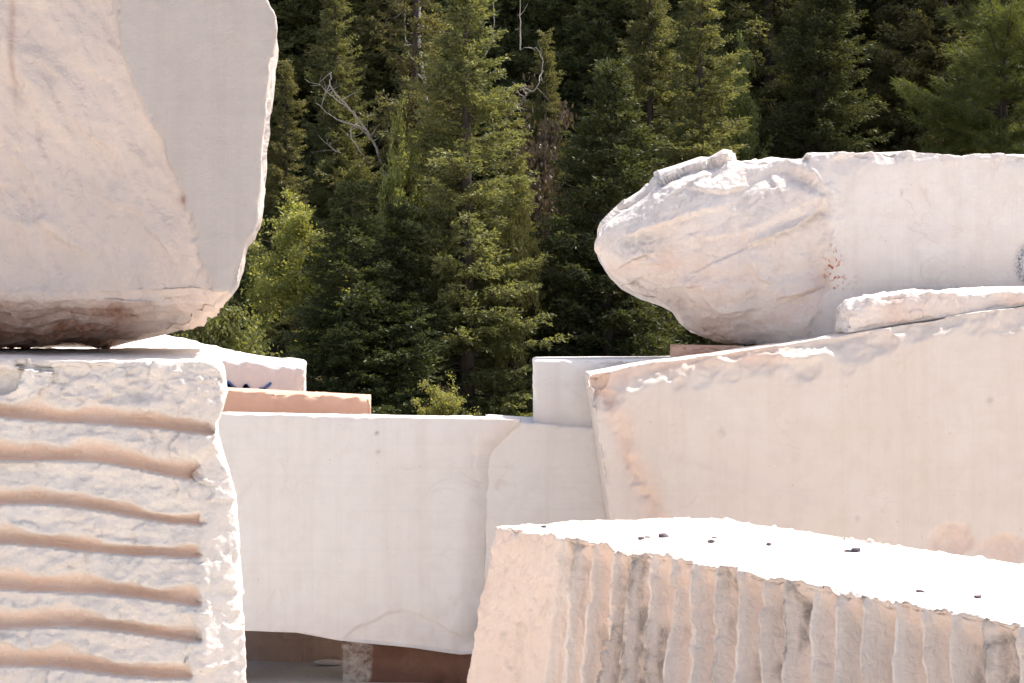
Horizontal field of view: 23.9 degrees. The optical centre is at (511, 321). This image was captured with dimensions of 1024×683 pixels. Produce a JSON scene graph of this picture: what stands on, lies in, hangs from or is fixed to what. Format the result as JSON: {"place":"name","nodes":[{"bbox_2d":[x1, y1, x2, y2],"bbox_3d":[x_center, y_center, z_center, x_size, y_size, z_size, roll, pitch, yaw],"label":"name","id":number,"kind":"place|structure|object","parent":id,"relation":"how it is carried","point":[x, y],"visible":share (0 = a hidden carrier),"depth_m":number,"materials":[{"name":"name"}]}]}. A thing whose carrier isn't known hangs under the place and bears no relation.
{"place":"outdoors","nodes":[
{"label":"outdoors","id":0,"kind":"place"},
{"bbox_2d":[0,346,246,682],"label":"grooved block","id":1,"kind":"object","parent":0,"point":[120,559],"depth_m":8.99,"materials":[{"name":"stone"}]},
{"bbox_2d":[0,0,278,348],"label":"marble block","id":2,"kind":"object","parent":1,"relation":"on","point":[134,138],"depth_m":9.49,"materials":[{"name":"white stone"}]},
{"bbox_2d":[73,335,306,390],"bbox_3d":[-2.044,0.982,15.645,1.540,1.936,1.311,0,0,0],"label":"marble block","id":3,"kind":"object","parent":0,"point":[247,370],"depth_m":15.00,"materials":[{"name":"white stone"}]},
{"bbox_2d":[222,387,370,413],"bbox_3d":[-1.472,1.162,14.399,1.296,1.576,0.501,0,0,0],"label":"pink slab","id":4,"kind":"object","parent":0,"point":[260,400],"depth_m":14.15,"materials":[{"name":"stone"}]},
{"bbox_2d":[16,199,755,682],"bbox_3d":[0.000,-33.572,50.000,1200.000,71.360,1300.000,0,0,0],"label":"ground","id":5,"kind":"structure","parent":0,"point":[270,671],"depth_m":13.54,"materials":[{"name":"brown soil"}]},
{"bbox_2d":[173,293,306,374],"bbox_3d":[-3.535,0.769,29.416,1.596,3.199,1.785,0,0,-37],"label":"leafy shrub","id":6,"kind":"object","parent":5,"relation":"on","point":[220,330],"visible":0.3,"depth_m":29.25,"materials":[{"name":"green plant"}]},
{"bbox_2d":[221,241,277,354],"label":"fir tree","id":7,"kind":"object","parent":5,"relation":"on","point":[245,277],"visible":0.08,"depth_m":36.89,"materials":[{"name":"green plant"}]},
{"bbox_2d":[232,58,328,347],"bbox_3d":[-3.857,-1.885,39.943,1.820,5.012,2.113,0,0,45],"label":"fir tree","id":8,"kind":"object","parent":5,"relation":"on","point":[278,178],"visible":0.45,"depth_m":39.91,"materials":[{"name":"green plant"}]},
{"bbox_2d":[245,631,341,661],"bbox_3d":[-1.372,1.777,14.041,0.844,0.386,0.398,0,0,0],"label":"bearer","id":9,"kind":"object","parent":5,"relation":"on","point":[278,646],"visible":0.21,"depth_m":13.88,"materials":[{"name":"beige stone"}]},
{"bbox_2d":[263,7,327,214],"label":"fir tree","id":10,"kind":"object","parent":5,"relation":"on","point":[284,43],"visible":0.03,"depth_m":44.67,"materials":[{"name":"green plant"}]},
{"bbox_2d":[240,187,358,380],"bbox_3d":[-3.138,0.039,35.598,2.088,4.041,2.423,0,0,-42],"label":"deciduous tree","id":11,"kind":"object","parent":5,"relation":"on","point":[297,224],"visible":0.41,"depth_m":35.28,"materials":[{"name":"green plant"}]},
{"bbox_2d":[265,0,377,221],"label":"fir tree","id":12,"kind":"object","parent":5,"relation":"on","point":[307,156],"visible":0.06,"depth_m":45.02,"materials":[{"name":"green plant"}]},
{"bbox_2d":[313,659,341,665],"bbox_3d":[-1.043,1.931,13.717,0.173,0.031,0.101,0,0,0],"label":"rubble stone","id":13,"kind":"object","parent":5,"relation":"on","point":[330,662],"visible":0.96,"depth_m":13.69,"materials":[{"name":"stone"}]},
{"bbox_2d":[289,0,386,298],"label":"fir tree","id":14,"kind":"object","parent":5,"relation":"on","point":[332,165],"visible":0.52,"depth_m":41.82,"materials":[{"name":"green plant"}]},
{"bbox_2d":[266,0,420,218],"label":"fir tree","id":15,"kind":"object","parent":5,"relation":"on","point":[307,18],"visible":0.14,"depth_m":44.59,"materials":[{"name":"green plant"}]},
{"bbox_2d":[309,72,392,205],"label":"dead tree","id":16,"kind":"object","parent":5,"relation":"on","point":[367,133],"visible":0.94,"depth_m":34.89,"materials":[{"name":"grey wood"}]},
{"bbox_2d":[268,178,474,415],"bbox_3d":[-2.197,0.148,32.996,3.449,4.223,2.940,0,0,-37],"label":"fir tree","id":17,"kind":"object","parent":5,"relation":"on","point":[350,362],"visible":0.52,"depth_m":32.70,"materials":[{"name":"green plant"}]},
{"bbox_2d":[300,0,491,230],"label":"fir tree","id":18,"kind":"object","parent":5,"relation":"on","point":[368,8],"visible":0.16,"depth_m":44.04,"materials":[{"name":"green plant"}]},
{"bbox_2d":[314,0,489,340],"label":"fir tree","id":19,"kind":"object","parent":5,"relation":"on","point":[405,63],"visible":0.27,"depth_m":35.10,"materials":[{"name":"green plant"}]},
{"bbox_2d":[369,92,436,341],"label":"fir tree","id":20,"kind":"object","parent":5,"relation":"on","point":[395,178],"visible":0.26,"depth_m":34.59,"materials":[{"name":"green plant"}]},
{"bbox_2d":[341,641,471,682],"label":"bearer","id":21,"kind":"object","parent":5,"relation":"on","point":[364,662],"visible":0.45,"depth_m":13.03,"materials":[{"name":"brown stone"}]},
{"bbox_2d":[218,412,520,654],"bbox_3d":[-0.794,1.134,13.423,1.697,1.299,1.054,0,0,0],"label":"marble block","id":22,"kind":"object","parent":21,"relation":"on","point":[366,528],"depth_m":12.90,"materials":[{"name":"white stone"}]},
{"bbox_2d":[328,202,488,415],"bbox_3d":[-1.574,0.284,33.602,2.603,3.911,2.219,0,0,-29],"label":"fir tree","id":23,"kind":"object","parent":5,"relation":"on","point":[411,294],"visible":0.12,"depth_m":33.43,"materials":[{"name":"green plant"}]},
{"bbox_2d":[393,1,433,249],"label":"dead tree","id":24,"kind":"object","parent":5,"relation":"on","point":[419,75],"visible":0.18,"depth_m":36.38,"materials":[{"name":"grey wood"}]},
{"bbox_2d":[353,0,535,248],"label":"fir tree","id":25,"kind":"object","parent":5,"relation":"on","point":[501,47],"visible":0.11,"depth_m":44.02,"materials":[{"name":"green plant"}]},
{"bbox_2d":[410,371,481,415],"bbox_3d":[-0.873,1.404,31.509,0.979,1.549,1.095,0,0,29],"label":"leafy shrub","id":26,"kind":"object","parent":5,"relation":"on","point":[444,403],"visible":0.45,"depth_m":31.35,"materials":[{"name":"green plant"}]},
{"bbox_2d":[172,202,754,372],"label":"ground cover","id":27,"kind":"object","parent":5,"relation":"on","point":[297,329],"depth_m":40.20,"materials":[{"name":"green plant"}]},
{"bbox_2d":[368,0,571,416],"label":"fir tree","id":28,"kind":"object","parent":5,"relation":"on","point":[470,209],"visible":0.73,"depth_m":33.73,"materials":[{"name":"green plant"}]},
{"bbox_2d":[375,0,603,235],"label":"fir tree","id":29,"kind":"object","parent":5,"relation":"on","point":[529,16],"visible":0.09,"depth_m":44.34,"materials":[{"name":"green plant"}]},
{"bbox_2d":[484,160,546,412],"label":"fir tree","id":30,"kind":"object","parent":5,"relation":"on","point":[515,231],"visible":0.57,"depth_m":34.30,"materials":[{"name":"green plant"}]},
{"bbox_2d":[485,0,546,253],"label":"dead tree","id":31,"kind":"object","parent":5,"relation":"on","point":[526,93],"visible":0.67,"depth_m":36.79,"materials":[{"name":"grey wood"}]},
{"bbox_2d":[474,92,563,412],"bbox_3d":[0.022,-0.653,35.617,1.995,5.493,2.316,0,0,8],"label":"fir tree","id":32,"kind":"object","parent":5,"relation":"on","point":[516,163],"visible":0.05,"depth_m":35.41,"materials":[{"name":"green plant"}]},
{"bbox_2d":[481,73,593,357],"bbox_3d":[0.420,-0.871,37.360,1.811,6.049,2.025,0,0,15],"label":"fir tree","id":33,"kind":"object","parent":5,"relation":"on","point":[541,152],"visible":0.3,"depth_m":37.26,"materials":[{"name":"green plant"}]},
{"bbox_2d":[482,27,593,298],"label":"fir tree","id":34,"kind":"object","parent":5,"relation":"on","point":[551,98],"visible":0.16,"depth_m":40.94,"materials":[{"name":"green plant"}]},
{"bbox_2d":[484,414,606,579],"bbox_3d":[0.271,1.235,13.408,0.843,1.429,0.904,0,0,0],"label":"marble block","id":35,"kind":"object","parent":5,"relation":"on","point":[538,473],"depth_m":12.96,"materials":[{"name":"white stone"}]},
{"bbox_2d":[491,213,602,409],"bbox_3d":[0.706,0.199,35.999,2.216,3.663,1.889,0,0,-26],"label":"fir tree","id":36,"kind":"object","parent":5,"relation":"on","point":[553,335],"visible":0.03,"depth_m":35.84,"materials":[{"name":"green plant"}]},
{"bbox_2d":[505,0,633,120],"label":"fir tree","id":37,"kind":"object","parent":5,"relation":"on","point":[511,12],"depth_m":45.56,"materials":[{"name":"green plant"}]},
{"bbox_2d":[499,0,687,235],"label":"fir tree","id":38,"kind":"object","parent":5,"relation":"on","point":[585,26],"visible":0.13,"depth_m":44.08,"materials":[{"name":"green plant"}]},
{"bbox_2d":[493,55,695,411],"bbox_3d":[1.453,-0.758,34.984,3.526,6.215,4.136,0,0,-39],"label":"fir tree","id":39,"kind":"object","parent":5,"relation":"on","point":[590,325],"visible":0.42,"depth_m":34.70,"materials":[{"name":"green plant"}]},
{"bbox_2d":[532,356,679,426],"bbox_3d":[1.694,1.066,13.642,3.172,1.768,1.256,0,0,0],"label":"marble block","id":40,"kind":"object","parent":5,"relation":"on","point":[560,395],"depth_m":13.02,"materials":[{"name":"white stone"}]},
{"bbox_2d":[670,344,743,355],"bbox_3d":[1.062,0.156,13.370,0.407,0.063,0.501,0,0,0],"label":"bearer","id":41,"kind":"object","parent":40,"relation":"on","point":[680,350],"visible":0.58,"depth_m":13.13,"materials":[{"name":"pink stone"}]},
{"bbox_2d":[585,0,694,328],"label":"fir tree","id":42,"kind":"object","parent":5,"relation":"on","point":[642,70],"visible":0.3,"depth_m":40.89,"materials":[{"name":"green plant"}]},
{"bbox_2d":[552,0,734,211],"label":"fir tree","id":43,"kind":"object","parent":5,"relation":"on","point":[616,23],"visible":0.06,"depth_m":44.54,"materials":[{"name":"green plant"}]},
{"bbox_2d":[616,0,752,354],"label":"fir tree","id":44,"kind":"object","parent":5,"relation":"on","point":[702,135],"visible":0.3,"depth_m":38.84,"materials":[{"name":"green plant"}]},
{"bbox_2d":[568,0,876,167],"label":"fir tree","id":45,"kind":"object","parent":5,"relation":"on","point":[678,13],"visible":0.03,"depth_m":44.11,"materials":[{"name":"green plant"}]},
{"bbox_2d":[693,29,776,160],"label":"fir tree","id":46,"kind":"object","parent":5,"relation":"on","point":[743,103],"visible":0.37,"depth_m":40.36,"materials":[{"name":"green plant"}]},
{"bbox_2d":[656,0,853,166],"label":"fir tree","id":47,"kind":"object","parent":5,"relation":"on","point":[751,24],"visible":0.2,"depth_m":43.28,"materials":[{"name":"green plant"}]},
{"bbox_2d":[749,0,893,158],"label":"fir tree","id":48,"kind":"object","parent":5,"relation":"on","point":[815,116],"visible":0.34,"depth_m":40.66,"materials":[{"name":"green plant"}]},
{"bbox_2d":[761,0,899,158],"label":"fir tree","id":49,"kind":"object","parent":5,"relation":"on","point":[857,63],"visible":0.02,"depth_m":45.81,"materials":[{"name":"green plant"}]},
{"bbox_2d":[809,0,934,152],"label":"fir tree","id":50,"kind":"object","parent":5,"relation":"on","point":[867,29],"visible":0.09,"depth_m":45.14,"materials":[{"name":"green plant"}]},
{"bbox_2d":[851,0,949,151],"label":"fir tree","id":51,"kind":"object","parent":5,"relation":"on","point":[889,121],"visible":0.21,"depth_m":43.20,"materials":[{"name":"green plant"}]},
{"bbox_2d":[847,0,1023,153],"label":"fir tree","id":52,"kind":"object","parent":5,"relation":"on","point":[1010,106],"visible":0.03,"depth_m":42.95,"materials":[{"name":"green plant"}]},
{"bbox_2d":[858,0,1022,155],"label":"fir tree","id":53,"kind":"object","parent":5,"relation":"on","point":[919,31],"visible":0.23,"depth_m":42.70,"materials":[{"name":"green plant"}]},
{"bbox_2d":[890,0,1023,155],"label":"pine tree","id":54,"kind":"object","parent":5,"relation":"on","point":[999,137],"visible":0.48,"depth_m":37.77,"materials":[{"name":"green plant"}]},
{"bbox_2d":[467,517,1023,682],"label":"fluted block","id":55,"kind":"object","parent":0,"point":[600,601],"depth_m":9.35,"materials":[{"name":"stone"}]},
{"bbox_2d":[659,533,668,537],"bbox_3d":[0.648,0.914,10.337,0.046,0.022,0.041,0,0,0],"label":"stone chip","id":56,"kind":"object","parent":55,"relation":"on","point":[663,535],"visible":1,"depth_m":10.32,"materials":[{"name":"grey stone"}]},
{"bbox_2d":[851,548,860,551],"bbox_3d":[1.377,0.914,9.684,0.040,0.022,0.048,0,0,21],"label":"stone chip","id":57,"kind":"object","parent":55,"relation":"on","point":[855,550],"visible":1,"depth_m":9.67,"materials":[{"name":"grey stone"}]},
{"bbox_2d":[585,306,1023,563],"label":"marble block","id":58,"kind":"object","parent":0,"point":[910,435],"depth_m":12.25,"materials":[{"name":"beige stone"}]},
{"bbox_2d":[594,149,1023,344],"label":"marble block","id":59,"kind":"object","parent":58,"relation":"on","point":[724,246],"depth_m":13.11,"materials":[{"name":"white stone"}]},
{"bbox_2d":[834,286,1023,332],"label":"rough slab","id":60,"kind":"object","parent":58,"relation":"on","point":[864,312],"depth_m":12.33,"materials":[{"name":"stone"}]}
]}

